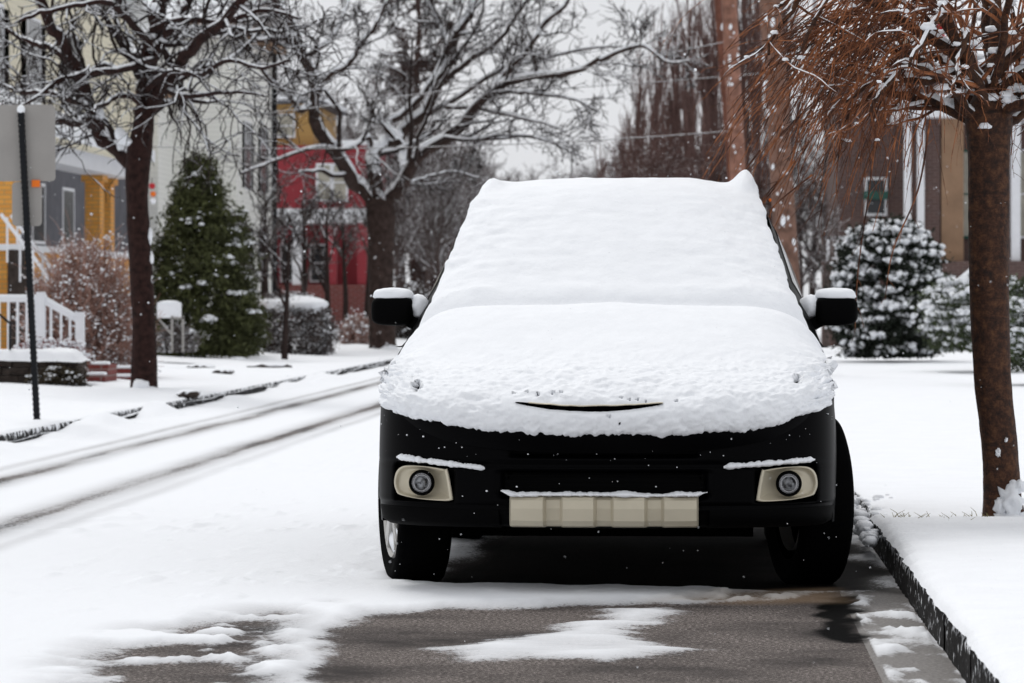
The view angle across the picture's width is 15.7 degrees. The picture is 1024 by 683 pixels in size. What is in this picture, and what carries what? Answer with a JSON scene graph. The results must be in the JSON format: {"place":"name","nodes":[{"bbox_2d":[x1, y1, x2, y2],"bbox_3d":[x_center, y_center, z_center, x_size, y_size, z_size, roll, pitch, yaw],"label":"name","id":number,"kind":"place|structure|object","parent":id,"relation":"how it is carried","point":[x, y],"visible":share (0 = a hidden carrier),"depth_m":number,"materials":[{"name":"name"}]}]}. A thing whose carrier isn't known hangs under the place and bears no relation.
{"place":"outdoors","nodes":[
{"label":"outdoors","id":0,"kind":"place"},
{"bbox_2d":[149,183,155,203],"bbox_3d":[-5.643,-2.363,58.340,0.114,0.409,0.102,0,1,3],"label":"porch ornament","id":1,"kind":"object","parent":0,"point":[152,193],"visible":1,"depth_m":58.31,"materials":[{"name":"paint"}]},
{"bbox_2d":[0,329,406,441],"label":"verge","id":2,"kind":"structure","parent":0,"point":[61,403],"depth_m":42.54,"materials":[{"name":"snow"}]},
{"bbox_2d":[0,105,55,419],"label":"sign post","id":3,"kind":"object","parent":2,"relation":"on","point":[27,137],"visible":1,"depth_m":31.06,"materials":[{"name":"black metal"}]},
{"bbox_2d":[0,292,85,349],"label":"stair railing","id":4,"kind":"object","parent":2,"relation":"on","point":[42,300],"visible":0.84,"depth_m":44.30,"materials":[{"name":"white paint"}]},
{"bbox_2d":[0,347,90,385],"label":"retaining wall","id":5,"kind":"structure","parent":2,"relation":"on","point":[17,361],"depth_m":42.24,"materials":[{"name":"stone"}]},
{"bbox_2d":[0,314,12,349],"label":"handrail","id":6,"kind":"object","parent":5,"relation":"on","point":[6,320],"visible":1,"depth_m":42.33,"materials":[{"name":"wood"}]},
{"bbox_2d":[16,361,91,386],"bbox_3d":[-5.147,0.499,42.074,0.934,0.574,0.536,0,1,3],"label":"ivy","id":7,"kind":"object","parent":2,"relation":"on","point":[48,376],"visible":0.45,"depth_m":42.00,"materials":[{"name":"green plant"}]},
{"bbox_2d":[13,335,98,369],"bbox_3d":[-5.341,0.139,42.920,1.076,0.460,0.854,0,1,3],"label":"bush","id":8,"kind":"object","parent":2,"relation":"on","point":[66,343],"visible":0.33,"depth_m":42.86,"materials":[{"name":"white plant"}]},
{"bbox_2d":[0,0,154,348],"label":"house","id":9,"kind":"structure","parent":2,"relation":"on","point":[79,189],"depth_m":72.36,"materials":[{"name":"cream siding"},{"name":"orange-yellow painted wood"},{"name":"snow"}]},
{"bbox_2d":[0,3,8,89],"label":"window","id":10,"kind":"structure","parent":9,"relation":"in","point":[1,5],"depth_m":70.86,"materials":[{"name":"white paint"}]},
{"bbox_2d":[21,16,45,103],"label":"window","id":11,"kind":"structure","parent":9,"relation":"in","point":[32,23],"depth_m":74.26,"materials":[{"name":"glass"}]},
{"bbox_2d":[32,183,45,243],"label":"window","id":12,"kind":"structure","parent":9,"relation":"in","point":[36,236],"depth_m":74.61,"materials":[{"name":"glass"}]},
{"bbox_2d":[62,187,74,246],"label":"window","id":13,"kind":"structure","parent":9,"relation":"in","point":[68,194],"depth_m":77.69,"materials":[{"name":"glass"}]},
{"bbox_2d":[61,31,80,113],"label":"window","id":14,"kind":"structure","parent":9,"relation":"in","point":[77,38],"depth_m":78.90,"materials":[{"name":"white paint"}]},
{"bbox_2d":[35,62,876,100],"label":"overhead wire","id":15,"kind":"object","parent":9,"relation":"attached to","point":[477,92],"visible":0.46,"depth_m":74.65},
{"bbox_2d":[1,210,166,375],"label":"bush","id":16,"kind":"object","parent":2,"relation":"on","point":[101,298],"visible":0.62,"depth_m":45.95,"materials":[{"name":"plant"}]},
{"bbox_2d":[86,361,116,381],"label":"brick steps","id":17,"kind":"structure","parent":2,"relation":"on","point":[102,371],"depth_m":43.83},
{"bbox_2d":[116,365,130,379],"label":"brick steps","id":18,"kind":"structure","parent":2,"relation":"on","point":[123,371],"depth_m":45.02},
{"bbox_2d":[157,300,183,351],"bbox_3d":[-4.800,-0.217,52.480,0.383,0.726,0.400,0,1,3],"label":"mailbox","id":19,"kind":"object","parent":2,"relation":"on","point":[170,309],"visible":1,"depth_m":52.31,"materials":[{"name":"white paint"}]},
{"bbox_2d":[156,319,203,353],"bbox_3d":[-5.007,-0.085,55.286,0.833,0.649,1.061,0,1,26],"label":"bush","id":20,"kind":"object","parent":2,"relation":"on","point":[189,344],"visible":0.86,"depth_m":55.16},
{"bbox_2d":[0,0,361,387],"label":"street tree","id":21,"kind":"object","parent":2,"relation":"on","point":[155,85],"visible":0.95,"depth_m":40.94,"materials":[{"name":"brown plant"}]},
{"bbox_2d":[176,389,200,398],"bbox_3d":[-3.298,0.537,37.764,0.244,0.106,0.236,0,1,-24],"label":"stone","id":22,"kind":"object","parent":2,"relation":"on","point":[189,393],"visible":1,"depth_m":37.68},
{"bbox_2d":[186,364,214,367],"bbox_3d":[-4.444,0.366,52.971,0.419,0.100,0.240,0,1,3],"label":"stone","id":23,"kind":"object","parent":2,"relation":"on","point":[201,366],"visible":0.65,"depth_m":52.89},
{"bbox_2d":[135,0,288,327],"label":"house","id":24,"kind":"structure","parent":2,"relation":"on","point":[161,175],"depth_m":90.45,"materials":[{"name":"white"}]},
{"bbox_2d":[242,120,253,190],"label":"window","id":25,"kind":"structure","parent":24,"relation":"in","point":[248,137],"depth_m":92.64,"materials":[{"name":"white paint"}]},
{"bbox_2d":[258,128,268,192],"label":"window","id":26,"kind":"structure","parent":24,"relation":"in","point":[263,139],"depth_m":95.84,"materials":[{"name":"white paint"}]},
{"bbox_2d":[150,148,279,357],"bbox_3d":[-5.179,-1.423,60.321,2.577,3.421,2.304,0,1,29],"label":"conifer","id":27,"kind":"object","parent":2,"relation":"on","point":[212,246],"visible":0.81,"depth_m":59.92,"materials":[{"name":"green plant"}]},
{"bbox_2d":[212,368,233,373],"bbox_3d":[-3.835,0.404,49.289,0.280,0.101,0.246,1,1,41],"label":"stone","id":28,"kind":"object","parent":2,"relation":"on","point":[224,371],"visible":0.91,"depth_m":49.20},
{"bbox_2d":[204,205,270,355],"bbox_3d":[-4.695,-1.030,63.328,1.234,2.610,1.346,0,1,3],"label":"conifer","id":29,"kind":"object","parent":2,"relation":"on","point":[246,237],"visible":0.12,"depth_m":63.22,"materials":[{"name":"green plant"}]},
{"bbox_2d":[239,147,297,294],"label":"young tree","id":30,"kind":"object","parent":2,"relation":"on","point":[263,264],"visible":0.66,"depth_m":80.34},
{"bbox_2d":[247,363,292,367],"bbox_3d":[-3.508,0.352,53.715,0.692,0.095,0.245,0,1,3],"label":"stone","id":31,"kind":"object","parent":2,"relation":"on","point":[271,365],"visible":0.79,"depth_m":53.63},
{"bbox_2d":[232,192,320,359],"bbox_3d":[-3.839,-1.000,60.166,1.023,2.863,1.438,0,1,32],"label":"young tree","id":32,"kind":"object","parent":2,"relation":"on","point":[284,350],"visible":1,"depth_m":60.23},
{"bbox_2d":[259,145,307,296],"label":"young tree","id":33,"kind":"object","parent":2,"relation":"on","point":[269,198],"visible":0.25,"depth_m":95.61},
{"bbox_2d":[255,288,345,354],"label":"hedge","id":34,"kind":"object","parent":2,"relation":"on","point":[312,307],"visible":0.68,"depth_m":65.79,"materials":[{"name":"green plant"}]},
{"bbox_2d":[268,150,339,331],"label":"young tree","id":35,"kind":"object","parent":2,"relation":"on","point":[304,275],"visible":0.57,"depth_m":92.29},
{"bbox_2d":[277,58,373,139],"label":"bare tree","id":36,"kind":"object","parent":2,"relation":"on","point":[279,68],"visible":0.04,"depth_m":128.00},
{"bbox_2d":[299,187,353,351],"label":"young tree","id":37,"kind":"object","parent":2,"relation":"on","point":[326,258],"visible":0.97,"depth_m":68.22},
{"bbox_2d":[302,189,367,337],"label":"young tree","id":38,"kind":"object","parent":2,"relation":"on","point":[343,256],"visible":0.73,"depth_m":88.26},
{"bbox_2d":[277,95,395,328],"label":"house","id":39,"kind":"structure","parent":2,"relation":"on","point":[356,269],"depth_m":106.38,"materials":[{"name":"red"}]},
{"bbox_2d":[277,114,294,137],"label":"window","id":40,"kind":"structure","parent":39,"relation":"in","point":[285,118],"depth_m":106.69,"materials":[{"name":"glass"}]},
{"bbox_2d":[280,244,291,281],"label":"window","id":41,"kind":"structure","parent":39,"relation":"in","point":[281,279],"depth_m":108.23,"materials":[{"name":"glass"}]},
{"bbox_2d":[309,244,324,281],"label":"window","id":42,"kind":"structure","parent":39,"relation":"in","point":[314,278],"depth_m":108.18,"materials":[{"name":"glass"}]},
{"bbox_2d":[316,163,331,201],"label":"window","id":43,"kind":"structure","parent":39,"relation":"in","point":[328,166],"depth_m":106.35,"materials":[{"name":"glass"}]},
{"bbox_2d":[332,163,347,201],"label":"window","id":44,"kind":"structure","parent":39,"relation":"in","point":[338,182],"depth_m":106.32,"materials":[{"name":"glass"}]},
{"bbox_2d":[277,54,404,162],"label":"bare tree","id":45,"kind":"object","parent":2,"relation":"on","point":[350,117],"visible":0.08,"depth_m":117.61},
{"bbox_2d":[333,308,368,343],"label":"bush","id":46,"kind":"object","parent":2,"relation":"on","point":[357,332],"visible":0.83,"depth_m":80.06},
{"bbox_2d":[336,116,413,244],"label":"bare tree","id":47,"kind":"object","parent":2,"relation":"on","point":[347,133],"depth_m":125.57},
{"bbox_2d":[338,166,413,323],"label":"young tree","id":48,"kind":"object","parent":2,"relation":"on","point":[366,307],"visible":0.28,"depth_m":96.19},
{"bbox_2d":[339,142,434,287],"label":"bare tree","id":49,"kind":"object","parent":2,"relation":"on","point":[397,249],"visible":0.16,"depth_m":100.23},
{"bbox_2d":[345,82,482,288],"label":"bare tree","id":50,"kind":"object","parent":2,"relation":"on","point":[402,212],"visible":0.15,"depth_m":112.15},
{"bbox_2d":[346,0,482,293],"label":"bare tree","id":51,"kind":"object","parent":2,"relation":"on","point":[423,63],"visible":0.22,"depth_m":125.18,"materials":[{"name":"plant"}]},
{"bbox_2d":[394,276,435,338],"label":"bush","id":52,"kind":"object","parent":2,"relation":"on","point":[402,332],"visible":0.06,"depth_m":91.90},
{"bbox_2d":[392,159,458,293],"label":"bare tree","id":53,"kind":"object","parent":2,"relation":"on","point":[417,236],"visible":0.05,"depth_m":125.24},
{"bbox_2d":[384,116,484,292],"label":"bare tree","id":54,"kind":"object","parent":2,"relation":"on","point":[439,218],"visible":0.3,"depth_m":105.09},
{"bbox_2d":[394,158,476,279],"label":"bare tree","id":55,"kind":"object","parent":2,"relation":"on","point":[437,254],"visible":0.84,"depth_m":98.03,"materials":[{"name":"plant"}]},
{"bbox_2d":[398,152,483,285],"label":"bare tree","id":56,"kind":"object","parent":2,"relation":"on","point":[434,280],"visible":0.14,"depth_m":112.14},
{"bbox_2d":[174,0,710,348],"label":"street tree","id":57,"kind":"object","parent":2,"relation":"on","point":[380,212],"visible":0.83,"depth_m":72.46,"materials":[{"name":"brown plant"}]},
{"bbox_2d":[408,122,492,252],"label":"bare tree","id":58,"kind":"object","parent":2,"relation":"on","point":[479,174],"visible":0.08,"depth_m":119.78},
{"bbox_2d":[444,195,469,240],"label":"bare tree","id":59,"kind":"object","parent":2,"relation":"on","point":[465,207],"visible":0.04,"depth_m":101.90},
{"bbox_2d":[430,117,506,187],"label":"bare tree","id":60,"kind":"object","parent":2,"relation":"on","point":[483,149],"visible":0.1,"depth_m":190.48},
{"bbox_2d":[450,141,507,242],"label":"bare tree","id":61,"kind":"object","parent":2,"relation":"on","point":[499,168],"visible":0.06,"depth_m":134.04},
{"bbox_2d":[464,169,523,219],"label":"bare tree","id":62,"kind":"object","parent":2,"relation":"on","point":[509,178],"visible":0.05,"depth_m":127.91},
{"bbox_2d":[484,163,532,181],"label":"bare tree","id":63,"kind":"object","parent":2,"relation":"on","point":[506,173],"visible":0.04,"depth_m":160.35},
{"bbox_2d":[510,162,554,181],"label":"bare tree","id":64,"kind":"object","parent":2,"relation":"on","point":[533,171],"visible":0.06,"depth_m":173.62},
{"bbox_2d":[556,157,611,178],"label":"bare tree","id":65,"kind":"object","parent":2,"relation":"on","point":[585,170],"visible":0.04,"depth_m":174.69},
{"bbox_2d":[0,365,965,682],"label":"road","id":66,"kind":"structure","parent":0,"point":[178,543],"depth_m":14.18,"materials":[{"name":"snow"}]},
{"bbox_2d":[533,154,596,178],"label":"bare tree","id":67,"kind":"object","parent":66,"relation":"on","point":[554,159],"visible":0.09,"depth_m":164.71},
{"bbox_2d":[579,162,620,177],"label":"bare tree","id":68,"kind":"object","parent":66,"relation":"on","point":[593,172],"visible":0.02,"depth_m":150.11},
{"bbox_2d":[590,142,610,177],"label":"upright tree","id":69,"kind":"object","parent":66,"relation":"on","point":[601,164],"visible":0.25,"depth_m":137.95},
{"bbox_2d":[371,170,857,583],"bbox_3d":[0.459,0.098,16.130,2.016,1.695,4.758,0,1,3],"label":"parked car","id":70,"kind":"object","parent":66,"relation":"on","point":[497,436],"visible":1,"depth_m":14.26,"materials":[{"name":"paint"}]},
{"bbox_2d":[607,103,632,177],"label":"upright tree","id":71,"kind":"object","parent":66,"relation":"on","point":[621,139],"visible":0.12,"depth_m":129.85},
{"bbox_2d":[613,113,644,177],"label":"upright tree","id":72,"kind":"object","parent":66,"relation":"on","point":[629,159],"visible":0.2,"depth_m":125.89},
{"bbox_2d":[597,155,665,177],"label":"bare tree","id":73,"kind":"object","parent":66,"relation":"on","point":[619,165],"visible":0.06,"depth_m":96.27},
{"bbox_2d":[617,48,665,177],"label":"upright tree","id":74,"kind":"object","parent":66,"relation":"on","point":[640,113],"visible":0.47,"depth_m":121.79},
{"bbox_2d":[594,135,703,177],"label":"bare tree","id":75,"kind":"object","parent":66,"relation":"on","point":[618,149],"visible":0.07,"depth_m":103.10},
{"bbox_2d":[620,1,685,177],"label":"upright tree","id":76,"kind":"object","parent":66,"relation":"on","point":[655,122],"visible":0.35,"depth_m":117.61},
{"bbox_2d":[607,140,709,179],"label":"bare tree","id":77,"kind":"object","parent":66,"relation":"on","point":[634,158],"visible":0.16,"depth_m":94.71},
{"bbox_2d":[605,119,720,178],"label":"bare tree","id":78,"kind":"object","parent":66,"relation":"on","point":[672,159],"visible":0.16,"depth_m":102.23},
{"bbox_2d":[669,63,699,171],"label":"upright tree","id":79,"kind":"object","parent":66,"relation":"on","point":[676,124],"visible":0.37,"depth_m":112.80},
{"bbox_2d":[668,0,711,176],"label":"upright tree","id":80,"kind":"object","parent":66,"relation":"on","point":[692,99],"visible":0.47,"depth_m":111.76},
{"bbox_2d":[672,0,724,176],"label":"upright tree","id":81,"kind":"object","parent":66,"relation":"on","point":[699,91],"visible":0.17,"depth_m":109.70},
{"bbox_2d":[644,149,752,180],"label":"bare tree","id":82,"kind":"object","parent":66,"relation":"on","point":[691,176],"visible":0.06,"depth_m":93.20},
{"bbox_2d":[676,0,753,180],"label":"upright tree","id":83,"kind":"object","parent":66,"relation":"on","point":[709,122],"visible":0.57,"depth_m":103.69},
{"bbox_2d":[673,126,770,215],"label":"bare tree","id":84,"kind":"object","parent":66,"relation":"on","point":[717,173],"visible":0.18,"depth_m":91.29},
{"bbox_2d":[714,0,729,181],"bbox_3d":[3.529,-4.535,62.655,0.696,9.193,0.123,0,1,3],"label":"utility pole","id":85,"kind":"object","parent":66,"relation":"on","point":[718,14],"visible":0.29,"depth_m":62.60,"materials":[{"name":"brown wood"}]},
{"bbox_2d":[2,0,1023,667],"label":"falling snow","id":86,"kind":"structure","parent":0,"point":[462,174],"depth_m":29.28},
{"bbox_2d":[277,0,823,296],"label":"sky","id":87,"kind":"structure","parent":0,"point":[516,157],"materials":[{"name":"white"}]},
{"bbox_2d":[633,91,659,177],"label":"upright tree","id":88,"kind":"object","parent":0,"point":[645,126],"visible":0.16,"depth_m":119.85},
{"bbox_2d":[646,73,682,164],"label":"upright tree","id":89,"kind":"object","parent":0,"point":[664,142],"visible":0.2,"depth_m":115.81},
{"bbox_2d":[647,11,699,174],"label":"upright tree","id":90,"kind":"object","parent":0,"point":[671,105],"visible":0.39,"depth_m":113.69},
{"bbox_2d":[808,0,1023,313],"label":"house","id":91,"kind":"structure","parent":0,"point":[931,208],"depth_m":83.01,"materials":[{"name":"brown brick"}]},
{"bbox_2d":[864,177,886,215],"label":"window","id":92,"kind":"structure","parent":91,"relation":"in","point":[873,207],"depth_m":86.02,"materials":[{"name":"glass"}]},
{"bbox_2d":[964,150,967,238],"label":"window","id":93,"kind":"structure","parent":91,"relation":"in","point":[965,151],"depth_m":85.93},
{"bbox_2d":[1010,149,1023,238],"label":"window","id":94,"kind":"structure","parent":91,"relation":"in","point":[1022,150],"depth_m":85.85,"materials":[{"name":"white paint"}]},
{"bbox_2d":[816,327,1023,682],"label":"verge","id":95,"kind":"structure","parent":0,"point":[911,433],"depth_m":20.07,"materials":[{"name":"snow"}]},
{"bbox_2d":[721,0,744,180],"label":"utility pole","id":96,"kind":"object","parent":95,"relation":"on","point":[729,26],"visible":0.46,"depth_m":61.74,"materials":[{"name":"wood"}]},
{"bbox_2d":[55,131,727,148],"bbox_3d":[-5.115,-3.835,67.306,20.755,0.825,0.019,0,1,32],"label":"overhead wire","id":97,"kind":"object","parent":96,"relation":"attached to","point":[450,146],"visible":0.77,"depth_m":64.71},
{"bbox_2d":[90,42,722,129],"bbox_3d":[-4.535,-4.317,64.267,17.191,1.477,0.019,0,1,16],"label":"overhead wire","id":98,"kind":"object","parent":96,"relation":"attached to","point":[455,88],"visible":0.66,"depth_m":63.19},
{"bbox_2d":[702,0,769,212],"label":"upright tree","id":99,"kind":"object","parent":95,"relation":"on","point":[746,129],"visible":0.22,"depth_m":99.68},
{"bbox_2d":[700,133,835,254],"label":"bare tree","id":100,"kind":"object","parent":95,"relation":"on","point":[758,176],"visible":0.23,"depth_m":87.32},
{"bbox_2d":[718,102,823,232],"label":"bare tree","id":101,"kind":"object","parent":95,"relation":"on","point":[792,153],"visible":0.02,"depth_m":104.71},
{"bbox_2d":[737,0,806,218],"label":"upright tree","id":102,"kind":"object","parent":95,"relation":"on","point":[755,36],"visible":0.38,"depth_m":97.70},
{"bbox_2d":[759,0,799,286],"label":"tree trunk","id":103,"kind":"object","parent":95,"relation":"on","point":[787,234],"visible":0.41,"depth_m":49.73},
{"bbox_2d":[761,0,818,223],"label":"upright tree","id":104,"kind":"object","parent":95,"relation":"on","point":[787,10],"visible":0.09,"depth_m":99.55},
{"bbox_2d":[754,127,826,330],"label":"bare tree","id":105,"kind":"object","parent":95,"relation":"on","point":[812,290],"visible":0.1,"depth_m":94.60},
{"bbox_2d":[768,161,833,294],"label":"bare tree","id":106,"kind":"object","parent":95,"relation":"on","point":[802,208],"visible":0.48,"depth_m":87.63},
{"bbox_2d":[794,139,823,270],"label":"bare tree","id":107,"kind":"object","parent":95,"relation":"on","point":[810,187],"visible":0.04,"depth_m":97.44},
{"bbox_2d":[797,100,823,171],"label":"bare tree","id":108,"kind":"object","parent":95,"relation":"on","point":[815,151],"visible":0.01,"depth_m":110.02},
{"bbox_2d":[797,204,850,346],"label":"young tree","id":109,"kind":"object","parent":95,"relation":"on","point":[825,272],"visible":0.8,"depth_m":77.72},
{"bbox_2d":[645,0,1023,516],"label":"weeping tree","id":110,"kind":"object","parent":95,"relation":"on","point":[983,101],"visible":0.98,"depth_m":16.57,"materials":[{"name":"brown plant"}]},
{"bbox_2d":[821,236,872,346],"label":"shrub","id":111,"kind":"object","parent":95,"relation":"on","point":[831,342],"visible":0.08,"depth_m":79.67,"materials":[{"name":"brown plant"}]},
{"bbox_2d":[853,494,892,546],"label":"snow clods","id":112,"kind":"object","parent":95,"relation":"on","point":[865,531],"visible":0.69,"depth_m":16.46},
{"bbox_2d":[814,213,955,359],"bbox_3d":[6.021,-0.895,59.727,2.344,2.394,2.449,0,1,3],"label":"shrub","id":113,"kind":"object","parent":95,"relation":"on","point":[888,329],"visible":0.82,"depth_m":59.11,"materials":[{"name":"green plant"}]},
{"bbox_2d":[907,270,1023,353],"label":"shrub","id":114,"kind":"object","parent":95,"relation":"on","point":[945,313],"visible":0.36,"depth_m":51.40,"materials":[{"name":"green plant"}]},
{"bbox_2d":[1009,273,1023,373],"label":"shrub","id":115,"kind":"object","parent":95,"relation":"on","point":[1016,301],"visible":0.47,"depth_m":43.25,"materials":[{"name":"green plant"}]},
{"label":"ground","id":116,"kind":"structure","parent":0,"visible":0},
{"bbox_2d":[0,359,392,442],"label":"kerb","id":117,"kind":"structure","parent":116,"relation":"on","point":[15,436],"depth_m":37.62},
{"bbox_2d":[854,491,999,682],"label":"kerb","id":118,"kind":"structure","parent":116,"relation":"on","point":[951,640],"depth_m":12.30,"materials":[{"name":"concrete"}]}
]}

